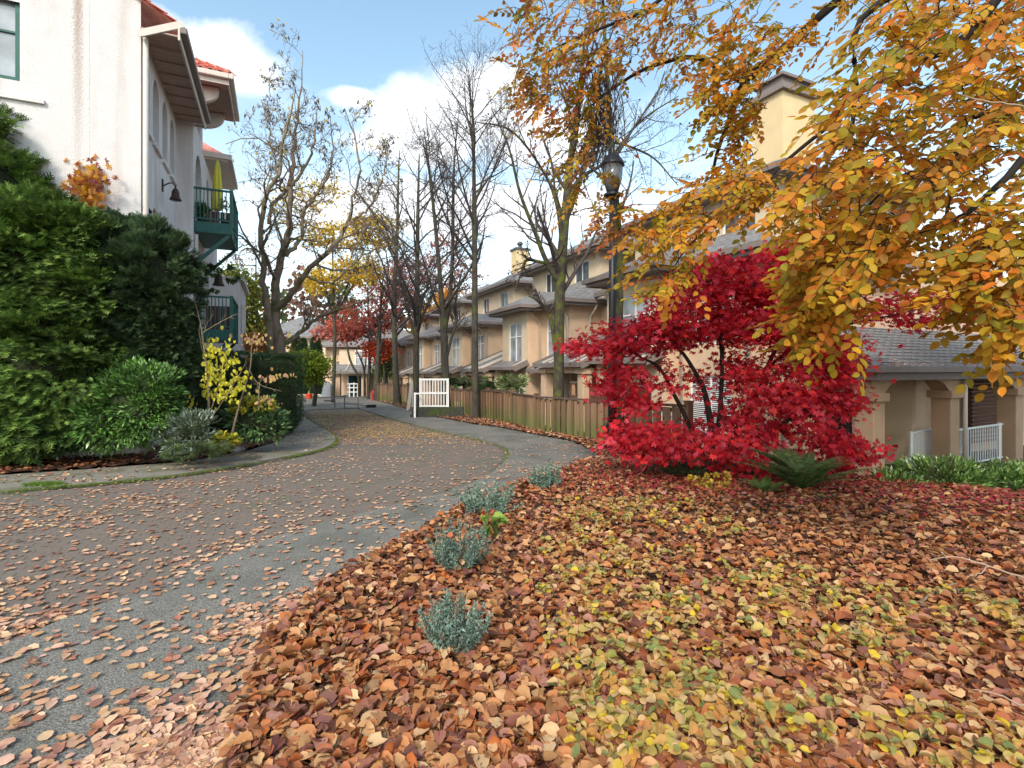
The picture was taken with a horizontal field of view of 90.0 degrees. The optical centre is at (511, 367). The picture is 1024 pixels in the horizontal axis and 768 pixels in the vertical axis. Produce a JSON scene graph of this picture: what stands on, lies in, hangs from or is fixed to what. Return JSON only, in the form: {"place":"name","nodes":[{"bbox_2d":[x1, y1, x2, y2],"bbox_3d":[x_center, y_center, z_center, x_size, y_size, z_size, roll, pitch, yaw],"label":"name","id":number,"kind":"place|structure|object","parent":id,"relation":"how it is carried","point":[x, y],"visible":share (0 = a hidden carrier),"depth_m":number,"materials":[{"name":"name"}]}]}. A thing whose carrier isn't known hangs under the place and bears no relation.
{"place":"outdoors","nodes":[
{"label":"outdoors","id":0,"kind":"place"},
{"bbox_2d":[0,392,285,474],"bbox_3d":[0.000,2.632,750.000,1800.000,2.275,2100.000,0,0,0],"label":"ground","id":1,"kind":"structure","parent":0,"point":[127,464],"depth_m":10.12,"materials":[{"name":"soil"}]},
{"bbox_2d":[0,405,90,460],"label":"laurel bush","id":2,"kind":"object","parent":1,"relation":"on","point":[60,451],"visible":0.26,"depth_m":9.12,"materials":[{"name":"green plant"}]},
{"bbox_2d":[0,102,137,466],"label":"yew bush","id":3,"kind":"object","parent":1,"relation":"on","point":[51,306],"visible":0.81,"depth_m":8.96,"materials":[{"name":"green plant"}]},
{"bbox_2d":[57,154,118,208],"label":"creeper","id":4,"kind":"object","parent":1,"relation":"on","point":[85,180],"visible":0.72,"depth_m":10.22,"materials":[{"name":"orange plant"}]},
{"bbox_2d":[55,353,189,458],"bbox_3d":[-7.191,0.696,9.406,2.272,1.948,1.260,0,0,0],"label":"laurel bush","id":5,"kind":"object","parent":1,"relation":"on","point":[131,407],"visible":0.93,"depth_m":9.18,"materials":[{"name":"green plant"}]},
{"bbox_2d":[0,0,248,458],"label":"stucco building","id":6,"kind":"structure","parent":1,"relation":"on","point":[138,95],"depth_m":10.72,"materials":[{"name":"white paint"}]},
{"bbox_2d":[0,0,19,80],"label":"window","id":7,"kind":"structure","parent":6,"relation":"in","point":[9,10],"depth_m":10.00,"materials":[{"name":"glass"}]},
{"bbox_2d":[162,179,181,201],"bbox_3d":[-8.558,-4.476,12.887,0.425,0.482,0.270,0,0,-25],"label":"bell lantern","id":8,"kind":"object","parent":6,"relation":"attached to","point":[175,195],"visible":1,"depth_m":12.86,"materials":[{"name":"brown metal"}]},
{"bbox_2d":[195,201,212,221],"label":"potted plant","id":9,"kind":"object","parent":6,"relation":"on","point":[198,211],"visible":0.61,"depth_m":15.20,"materials":[{"name":"green plant"}]},
{"bbox_2d":[205,269,224,286],"bbox_3d":[-10.085,-3.135,17.409,0.583,0.670,0.374,0,0,-5],"label":"bell lantern","id":10,"kind":"object","parent":6,"relation":"attached to","point":[218,280],"visible":0.66,"depth_m":17.33,"materials":[{"name":"brown metal"}]},
{"bbox_2d":[212,158,221,222],"bbox_3d":[-9.110,-5.400,15.839,0.440,2.200,0.429,0,0,0],"label":"umbrella","id":11,"kind":"object","parent":6,"relation":"on","point":[217,181],"visible":0.68,"depth_m":15.76,"materials":[{"name":"yellow fabric"}]},
{"bbox_2d":[199,263,243,294],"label":"climbing shrub","id":12,"kind":"object","parent":6,"relation":"attached to","point":[211,266],"visible":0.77,"depth_m":15.49,"materials":[{"name":"green plant"}]},
{"bbox_2d":[75,205,210,412],"bbox_3d":[-7.450,-1.073,10.133,2.465,4.311,1.876,0,0,0],"label":"yew tree","id":13,"kind":"object","parent":1,"relation":"on","point":[155,284],"visible":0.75,"depth_m":9.86,"materials":[{"name":"green plant"}]},
{"bbox_2d":[154,406,220,459],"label":"hebe bush","id":14,"kind":"object","parent":1,"relation":"on","point":[185,429],"visible":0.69,"depth_m":9.38,"materials":[{"name":"green plant"}]},
{"bbox_2d":[160,439,234,464],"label":"heather clump","id":15,"kind":"object","parent":1,"relation":"on","point":[209,449],"visible":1,"depth_m":9.01,"materials":[{"name":"green plant"}]},
{"bbox_2d":[177,349,250,431],"bbox_3d":[-8.894,0.691,15.178,2.350,2.602,1.412,0,0,-11],"label":"hedge","id":16,"kind":"object","parent":1,"relation":"on","point":[201,401],"visible":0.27,"depth_m":14.80,"materials":[{"name":"green plant"}]},
{"bbox_2d":[186,294,251,424],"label":"sapling","id":17,"kind":"object","parent":1,"relation":"on","point":[211,367],"visible":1,"depth_m":10.27,"materials":[{"name":"yellow plant"}]},
{"bbox_2d":[230,444,245,453],"bbox_3d":[-6.153,1.761,11.341,0.516,0.223,0.405,0,0,0],"label":"boulder","id":18,"kind":"object","parent":1,"relation":"on","point":[240,448],"visible":0.34,"depth_m":11.22,"materials":[{"name":"grey stone"}]},
{"bbox_2d":[203,395,279,454],"bbox_3d":[-5.560,1.115,10.355,1.116,1.100,1.796,0,0,0],"label":"yellowing bush","id":19,"kind":"object","parent":1,"relation":"on","point":[247,401],"visible":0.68,"depth_m":10.73,"materials":[{"name":"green plant"}]},
{"bbox_2d":[220,237,285,314],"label":"pale tree","id":20,"kind":"object","parent":1,"relation":"on","point":[255,265],"visible":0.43,"depth_m":32.86,"materials":[{"name":"yellow plant"}]},
{"bbox_2d":[217,259,290,358],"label":"green tree","id":21,"kind":"object","parent":1,"relation":"on","point":[252,298],"visible":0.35,"depth_m":26.71,"materials":[{"name":"green plant"}]},
{"bbox_2d":[216,393,292,444],"bbox_3d":[-5.637,1.135,11.208,1.653,1.193,1.210,0,0,0],"label":"green bush","id":22,"kind":"object","parent":1,"relation":"on","point":[257,426],"visible":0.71,"depth_m":11.05,"materials":[{"name":"green plant"}]},
{"bbox_2d":[229,332,296,431],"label":"sapling","id":23,"kind":"object","parent":1,"relation":"on","point":[272,377],"visible":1,"depth_m":10.49,"materials":[{"name":"brown plant"}]},
{"bbox_2d":[243,325,301,353],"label":"orange shrub","id":24,"kind":"object","parent":1,"relation":"on","point":[261,348],"visible":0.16,"depth_m":23.57,"materials":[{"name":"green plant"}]},
{"bbox_2d":[242,352,307,432],"bbox_3d":[-6.946,0.733,14.994,1.665,2.485,1.578,0,0,-34],"label":"hedge","id":25,"kind":"object","parent":1,"relation":"on","point":[288,396],"visible":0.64,"depth_m":14.62,"materials":[{"name":"green plant"}]},
{"bbox_2d":[286,347,341,405],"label":"green shrub","id":26,"kind":"object","parent":1,"relation":"on","point":[315,371],"visible":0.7,"depth_m":30.60,"materials":[{"name":"green plant"}]},
{"bbox_2d":[223,17,412,358],"bbox_3d":[-7.860,-7.229,20.450,7.990,13.730,5.592,0,0,25],"label":"bare tree","id":27,"kind":"object","parent":1,"relation":"on","point":[277,341],"visible":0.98,"depth_m":20.59,"materials":[{"name":"brown plant"}]},
{"bbox_2d":[271,173,405,402],"bbox_3d":[-12.278,-5.499,36.063,9.615,16.027,4.408,0,0,0],"label":"yellow tree","id":28,"kind":"object","parent":1,"relation":"on","point":[316,273],"visible":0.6,"depth_m":35.83,"materials":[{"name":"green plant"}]},
{"bbox_2d":[247,263,438,363],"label":"distant woodland","id":29,"kind":"object","parent":1,"relation":"on","point":[293,302],"visible":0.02,"depth_m":82.96,"materials":[{"name":"brown plant"}]},
{"bbox_2d":[281,316,411,396],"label":"end house","id":30,"kind":"structure","parent":1,"relation":"on","point":[345,375],"depth_m":50.82,"materials":[{"name":"beige paint"}]},
{"bbox_2d":[348,376,360,395],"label":"door","id":31,"kind":"structure","parent":30,"relation":"in","point":[351,379],"depth_m":50.88,"materials":[{"name":"white wood"}]},
{"bbox_2d":[355,350,373,364],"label":"window","id":32,"kind":"structure","parent":30,"relation":"in","point":[357,361],"depth_m":50.33,"materials":[{"name":"white glass"}]},
{"bbox_2d":[309,258,429,398],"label":"red maple","id":33,"kind":"object","parent":1,"relation":"on","point":[348,331],"visible":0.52,"depth_m":41.60,"materials":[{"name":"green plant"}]},
{"bbox_2d":[356,336,401,383],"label":"red maple","id":34,"kind":"object","parent":1,"relation":"on","point":[387,342],"visible":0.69,"depth_m":40.76,"materials":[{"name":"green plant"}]},
{"bbox_2d":[371,354,402,384],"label":"green shrub","id":35,"kind":"object","parent":1,"relation":"on","point":[388,365],"visible":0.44,"depth_m":42.74,"materials":[{"name":"green plant"}]},
{"bbox_2d":[373,382,411,404],"bbox_3d":[-8.057,1.740,34.892,0.165,1.720,11.699,0,0,-28],"label":"fence","id":36,"kind":"object","parent":1,"relation":"on","point":[386,391],"visible":0.47,"depth_m":35.66,"materials":[{"name":"brown wood"}]},
{"bbox_2d":[374,300,452,399],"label":"townhouse","id":37,"kind":"structure","parent":1,"relation":"on","point":[405,356],"depth_m":45.70,"materials":[{"name":"beige paint"}]},
{"bbox_2d":[385,234,488,307],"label":"red maple","id":38,"kind":"object","parent":1,"relation":"on","point":[446,263],"visible":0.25,"depth_m":51.23,"materials":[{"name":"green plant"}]},
{"bbox_2d":[392,284,489,404],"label":"townhouse","id":39,"kind":"structure","parent":1,"relation":"on","point":[429,347],"depth_m":38.08,"materials":[{"name":"beige paint"}]},
{"bbox_2d":[422,286,466,326],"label":"yellow tree","id":40,"kind":"object","parent":1,"relation":"on","point":[445,295],"visible":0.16,"depth_m":46.66,"materials":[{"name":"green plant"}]},
{"bbox_2d":[449,374,497,389],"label":"garden hedge","id":41,"kind":"object","parent":1,"relation":"on","point":[463,381],"visible":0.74,"depth_m":24.79,"materials":[{"name":"green plant"}]},
{"bbox_2d":[419,241,537,406],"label":"townhouse","id":42,"kind":"structure","parent":1,"relation":"on","point":[498,294],"depth_m":30.44,"materials":[{"name":"beige paint"}]},
{"bbox_2d":[452,337,458,365],"bbox_3d":[-3.402,-0.905,31.370,0.060,1.950,1.400,0,0,-25],"label":"window","id":43,"kind":"structure","parent":42,"relation":"in","point":[455,341],"depth_m":31.55,"materials":[{"name":"grey glass"}]},
{"bbox_2d":[478,335,483,359],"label":"window","id":44,"kind":"structure","parent":42,"relation":"in","point":[480,337],"depth_m":29.29,"materials":[{"name":"grey glass"}]},
{"bbox_2d":[501,291,507,306],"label":"window","id":45,"kind":"structure","parent":42,"relation":"in","point":[504,296],"depth_m":30.96,"materials":[{"name":"grey glass"}]},
{"bbox_2d":[450,386,514,422],"bbox_3d":[-1.440,1.498,21.468,0.165,1.512,7.083,0,0,-24],"label":"fence","id":46,"kind":"object","parent":1,"relation":"on","point":[504,405],"visible":0.64,"depth_m":20.09,"materials":[{"name":"brown wood"}]},
{"bbox_2d":[511,392,533,427],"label":"gate","id":47,"kind":"structure","parent":46,"relation":"attached to","point":[522,408],"depth_m":17.05,"materials":[{"name":"brown wood"}]},
{"bbox_2d":[462,386,503,417],"bbox_3d":[-1.335,1.875,23.291,0.150,2.050,5.100,0,0,-25],"label":"patio screen","id":48,"kind":"object","parent":1,"relation":"on","point":[482,401],"visible":0.11,"depth_m":23.04,"materials":[{"name":"brown wood"}]},
{"bbox_2d":[459,233,634,427],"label":"townhouse","id":49,"kind":"structure","parent":1,"relation":"on","point":[527,339],"depth_m":22.45,"materials":[{"name":"beige paint"}]},
{"bbox_2d":[510,322,521,360],"bbox_3d":[0.209,-1.105,23.566,0.060,1.950,1.400,0,0,-25],"label":"window","id":50,"kind":"structure","parent":49,"relation":"in","point":[515,328],"depth_m":23.54,"materials":[{"name":"grey glass"}]},
{"bbox_2d":[547,319,553,355],"bbox_3d":[1.824,-1.255,21.503,0.060,1.650,1.300,0,0,-25],"label":"window","id":51,"kind":"structure","parent":49,"relation":"in","point":[549,338],"depth_m":21.97,"materials":[{"name":"white glass"}]},
{"bbox_2d":[546,273,554,291],"bbox_3d":[1.974,-4.255,25.703,0.060,1.050,1.000,0,0,-25],"label":"window","id":52,"kind":"structure","parent":49,"relation":"in","point":[550,283],"depth_m":25.81,"materials":[{"name":"white glass"}]},
{"bbox_2d":[575,260,588,282],"bbox_3d":[3.192,-4.255,23.072,0.060,1.050,1.200,0,0,-25],"label":"window","id":53,"kind":"structure","parent":49,"relation":"in","point":[583,272],"depth_m":23.03,"materials":[{"name":"grey glass"}]},
{"bbox_2d":[533,393,693,452],"bbox_3d":[2.184,1.362,13.211,0.165,1.396,6.413,0,0,-27],"label":"fence","id":54,"kind":"object","parent":1,"relation":"on","point":[575,417],"visible":0.38,"depth_m":13.74,"materials":[{"name":"brown wood"}]},
{"bbox_2d":[589,386,646,432],"bbox_3d":[3.176,1.700,15.682,0.150,2.200,2.700,0,0,-25],"label":"patio screen","id":55,"kind":"object","parent":1,"relation":"on","point":[599,396],"visible":0.05,"depth_m":16.61,"materials":[{"name":"brown wood"}]},
{"bbox_2d":[532,70,1023,478],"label":"townhouse","id":56,"kind":"structure","parent":1,"relation":"on","point":[916,397],"depth_m":14.40,"materials":[{"name":"beige paint"}]},
{"bbox_2d":[623,291,648,349],"bbox_3d":[3.818,-1.325,15.759,0.060,1.950,1.400,0,0,-25],"label":"window","id":57,"kind":"structure","parent":56,"relation":"in","point":[628,309],"depth_m":15.97,"materials":[{"name":"white glass"}]},
{"bbox_2d":[691,375,730,432],"bbox_3d":[5.380,0.950,13.810,0.060,1.500,1.450,0,0,-25],"label":"window","id":58,"kind":"structure","parent":56,"relation":"in","point":[698,408],"depth_m":13.94,"materials":[{"name":"white glass"}]},
{"bbox_2d":[723,206,754,233],"bbox_3d":[6.801,-4.475,15.265,0.060,1.050,1.200,0,0,-25],"label":"window","id":59,"kind":"structure","parent":56,"relation":"in","point":[725,227],"depth_m":15.42,"materials":[{"name":"white paint"}]},
{"bbox_2d":[826,393,851,469],"bbox_3d":[8.742,1.675,13.675,0.950,2.050,0.085,0,0,-25],"label":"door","id":60,"kind":"structure","parent":56,"relation":"in","point":[844,425],"depth_m":13.67,"materials":[{"name":"white"}]},
{"bbox_2d":[909,427,930,468],"bbox_3d":[11.184,2.195,13.832,2.553,1.150,0.084,0,0,-37],"label":"railing","id":61,"kind":"object","parent":56,"relation":"on","point":[924,441],"visible":0.41,"depth_m":13.58,"materials":[{"name":"white metal"}]},
{"bbox_2d":[868,328,1021,365],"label":"leaves on porch roof","id":62,"kind":"object","parent":56,"relation":"on","point":[926,353],"visible":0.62,"depth_m":13.07,"materials":[{"name":"red plant"}]},
{"bbox_2d":[959,423,1002,461],"bbox_3d":[12.829,2.167,14.142,2.840,1.206,0.080,0,0,-25],"label":"railing","id":63,"kind":"object","parent":56,"relation":"on","point":[998,440],"visible":0.68,"depth_m":14.32,"materials":[{"name":"white metal"}]},
{"bbox_2d":[968,380,996,454],"bbox_3d":[15.760,1.400,16.665,3.300,2.600,0.120,0,0,-25],"label":"slatted screen","id":64,"kind":"object","parent":56,"relation":"on","point":[970,406],"visible":0.24,"depth_m":16.14,"materials":[{"name":"brown wood"}]},
{"bbox_2d":[0,410,338,493],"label":"pavement","id":65,"kind":"structure","parent":0,"point":[307,436],"depth_m":9.21,"materials":[{"name":"concrete"}]},
{"bbox_2d":[0,409,507,645],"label":"brick road","id":66,"kind":"structure","parent":0,"point":[65,552],"depth_m":6.52,"materials":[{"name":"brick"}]},
{"bbox_2d":[0,396,631,767],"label":"pavement","id":67,"kind":"structure","parent":0,"point":[150,676],"depth_m":3.07,"materials":[{"name":"concrete"}]},
{"bbox_2d":[343,342,366,395],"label":"tree trunk","id":68,"kind":"object","parent":67,"relation":"on","point":[357,374],"visible":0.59,"depth_m":46.55,"materials":[{"name":"brown plant"}]},
{"bbox_2d":[410,407,463,416],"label":"retaining wall","id":69,"kind":"structure","parent":67,"relation":"on","point":[435,411],"depth_m":21.80,"materials":[{"name":"concrete"}]},
{"bbox_2d":[419,378,448,406],"bbox_3d":[-3.334,1.108,21.907,1.260,1.340,0.075,0,0,0],"label":"railing","id":70,"kind":"object","parent":69,"relation":"on","point":[435,393],"visible":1,"depth_m":21.89,"materials":[{"name":"white paint"}]},
{"bbox_2d":[319,381,331,396],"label":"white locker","id":71,"kind":"object","parent":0,"point":[326,389],"visible":0.58,"depth_m":47.70,"materials":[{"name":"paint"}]},
{"bbox_2d":[297,395,357,410],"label":"forecourt","id":72,"kind":"structure","parent":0,"point":[321,404],"depth_m":34.38,"materials":[{"name":"concrete"}]},
{"bbox_2d":[290,336,299,392],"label":"cypress","id":73,"kind":"object","parent":72,"relation":"on","point":[294,343],"visible":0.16,"depth_m":43.70,"materials":[{"name":"green plant"}]},
{"bbox_2d":[297,337,308,394],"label":"cypress","id":74,"kind":"object","parent":72,"relation":"on","point":[304,344],"visible":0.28,"depth_m":43.80,"materials":[{"name":"green plant"}]},
{"bbox_2d":[308,335,323,393],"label":"cypress","id":75,"kind":"object","parent":72,"relation":"on","point":[317,345],"visible":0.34,"depth_m":43.74,"materials":[{"name":"green plant"}]},
{"bbox_2d":[324,395,375,407],"bbox_3d":[-9.214,1.896,29.201,2.900,0.734,0.421,0,0,0],"label":"folding frame","id":76,"kind":"object","parent":72,"relation":"on","point":[344,397],"visible":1,"depth_m":29.07,"materials":[{"name":"grey metal"}]},
{"bbox_2d":[347,383,357,396],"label":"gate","id":77,"kind":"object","parent":72,"relation":"on","point":[353,391],"visible":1,"depth_m":46.94,"materials":[{"name":"white paint"}]},
{"bbox_2d":[305,409,373,414],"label":"road","id":78,"kind":"structure","parent":0,"point":[342,411],"depth_m":25.71,"materials":[{"name":"grey asphalt"}]},
{"bbox_2d":[493,373,531,393],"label":"garden shrub","id":79,"kind":"object","parent":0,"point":[508,384],"visible":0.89,"depth_m":19.81,"materials":[{"name":"green plant"}]},
{"bbox_2d":[150,0,1023,330],"label":"sky","id":80,"kind":"structure","parent":0,"point":[353,50],"materials":[{"name":"blue"}]},
{"bbox_2d":[212,399,1023,767],"bbox_3d":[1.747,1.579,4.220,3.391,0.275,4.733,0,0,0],"label":"fallen leaves","id":81,"kind":"object","parent":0,"point":[607,712],"visible":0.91,"depth_m":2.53,"materials":[{"name":"yellow plant"}]},
{"bbox_2d":[361,272,398,399],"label":"bare tree","id":82,"kind":"object","parent":81,"relation":"on","point":[378,356],"visible":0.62,"depth_m":39.22,"materials":[{"name":"brown plant"}]},
{"bbox_2d":[333,123,447,403],"bbox_3d":[-6.400,-6.794,32.843,6.221,18.303,8.595,0,0,44],"label":"bare tree","id":83,"kind":"object","parent":81,"relation":"on","point":[396,386],"visible":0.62,"depth_m":32.64,"materials":[{"name":"brown plant"}]},
{"bbox_2d":[406,380,412,409],"bbox_3d":[-5.338,1.401,26.719,0.365,1.601,0.125,0,0,-20],"label":"signboard","id":84,"kind":"object","parent":81,"relation":"on","point":[410,394],"visible":0.84,"depth_m":26.67},
{"bbox_2d":[361,124,483,406],"bbox_3d":[-4.623,-5.837,27.688,6.943,16.137,5.477,0,0,-13],"label":"bare tree","id":85,"kind":"object","parent":81,"relation":"on","point":[417,304],"visible":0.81,"depth_m":28.57,"materials":[{"name":"brown plant"}]},
{"bbox_2d":[384,85,496,406],"bbox_3d":[-3.723,-5.541,24.408,6.389,15.161,6.028,0,0,0],"label":"bare tree","id":86,"kind":"object","parent":81,"relation":"on","point":[442,306],"visible":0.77,"depth_m":24.52,"materials":[{"name":"brown plant"}]},
{"bbox_2d":[416,586,492,658],"bbox_3d":[-0.327,1.469,2.958,0.445,0.400,0.352,0,0,0],"label":"lavender bush","id":87,"kind":"object","parent":81,"relation":"on","point":[442,627],"visible":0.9,"depth_m":2.90,"materials":[{"name":"green plant"}]},
{"bbox_2d":[425,512,492,573],"bbox_3d":[-0.436,1.448,4.205,0.568,0.499,0.468,0,0,0],"label":"lavender bush","id":88,"kind":"object","parent":81,"relation":"on","point":[447,559],"visible":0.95,"depth_m":4.15,"materials":[{"name":"green plant"}]},
{"bbox_2d":[406,22,524,417],"bbox_3d":[-1.893,-5.675,20.458,6.028,15.482,4.881,0,0,-35],"label":"bare tree","id":89,"kind":"object","parent":81,"relation":"on","point":[473,216],"visible":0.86,"depth_m":20.52,"materials":[{"name":"brown plant"}]},
{"bbox_2d":[453,476,523,515],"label":"lavender bush","id":90,"kind":"object","parent":81,"relation":"on","point":[492,501],"visible":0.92,"depth_m":5.92,"materials":[{"name":"green plant"}]},
{"bbox_2d":[480,511,508,537],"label":"hellebore plant","id":91,"kind":"object","parent":81,"relation":"on","point":[499,516],"visible":0.92,"depth_m":4.54,"materials":[{"name":"green plant"}]},
{"bbox_2d":[527,457,562,489],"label":"lavender bush","id":92,"kind":"object","parent":81,"relation":"on","point":[545,478],"visible":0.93,"depth_m":7.32,"materials":[{"name":"green plant"}]},
{"bbox_2d":[463,0,703,431],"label":"bare tree","id":93,"kind":"object","parent":81,"relation":"on","point":[560,273],"visible":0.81,"depth_m":14.93,"materials":[{"name":"brown plant"}]},
{"bbox_2d":[601,145,624,449],"bbox_3d":[2.257,-1.561,11.500,0.540,6.880,0.540,0,0,0],"label":"lamp post","id":94,"kind":"object","parent":81,"relation":"on","point":[617,173],"visible":0.54,"depth_m":11.42,"materials":[{"name":"black metal"}]},
{"bbox_2d":[552,0,680,432],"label":"bare tree","id":95,"kind":"object","parent":81,"relation":"on","point":[619,292],"visible":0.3,"depth_m":12.07,"materials":[{"name":"brown plant"}]},
{"bbox_2d":[685,471,732,492],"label":"yellow groundcover","id":96,"kind":"object","parent":81,"relation":"on","point":[707,483],"visible":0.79,"depth_m":7.27,"materials":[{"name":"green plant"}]},
{"bbox_2d":[643,456,776,478],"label":"dark shrub","id":97,"kind":"object","parent":81,"relation":"on","point":[683,469],"visible":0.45,"depth_m":8.13,"materials":[{"name":"green plant"}]},
{"bbox_2d":[474,0,1023,401],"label":"beech tree","id":98,"kind":"object","parent":81,"relation":"on","point":[856,237],"visible":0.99,"depth_m":3.82,"materials":[{"name":"orange plant"}]},
{"bbox_2d":[557,58,638,199],"bbox_3d":[1.065,-2.940,6.312,0.941,1.763,0.876,0,0,10],"label":"twig tangle","id":99,"kind":"object","parent":98,"relation":"hanging from","point":[600,115],"visible":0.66,"depth_m":6.25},
{"bbox_2d":[956,92,1023,107],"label":"bare twig","id":100,"kind":"object","parent":98,"relation":"attached to","point":[992,102],"visible":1,"depth_m":1.84,"materials":[{"name":"brown wood"}]},
{"bbox_2d":[738,473,786,492],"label":"fern","id":101,"kind":"object","parent":81,"relation":"on","point":[764,484],"visible":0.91,"depth_m":7.05,"materials":[{"name":"green plant"}]},
{"bbox_2d":[552,232,984,479],"bbox_3d":[5.225,-0.263,9.037,9.139,4.371,3.031,0,0,-11],"label":"japanese maple","id":102,"kind":"object","parent":81,"relation":"on","point":[727,322],"visible":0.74,"depth_m":8.49,"materials":[{"name":"red plant"}]},
{"bbox_2d":[730,446,892,488],"bbox_3d":[4.018,1.445,7.163,1.921,0.602,1.652,0,0,0],"label":"fern","id":103,"kind":"object","parent":81,"relation":"on","point":[801,472],"visible":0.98,"depth_m":7.14,"materials":[{"name":"green plant"}]},
{"bbox_2d":[919,582,963,604],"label":"fallen branch","id":104,"kind":"object","parent":81,"relation":"on","point":[925,598],"visible":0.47,"depth_m":3.62,"materials":[{"name":"wood"}]},
{"bbox_2d":[869,452,1023,491],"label":"ground cover","id":105,"kind":"object","parent":81,"relation":"on","point":[1010,474],"visible":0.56,"depth_m":7.66,"materials":[{"name":"green plant"}]},
{"bbox_2d":[930,550,1023,577],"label":"bare twig","id":106,"kind":"object","parent":81,"relation":"on","point":[986,565],"visible":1,"depth_m":1.95,"materials":[{"name":"brown wood"}]},
{"bbox_2d":[972,689,1023,705],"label":"bare twig","id":107,"kind":"object","parent":81,"relation":"on","point":[1000,695],"visible":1,"depth_m":1.70,"materials":[{"name":"brown wood"}]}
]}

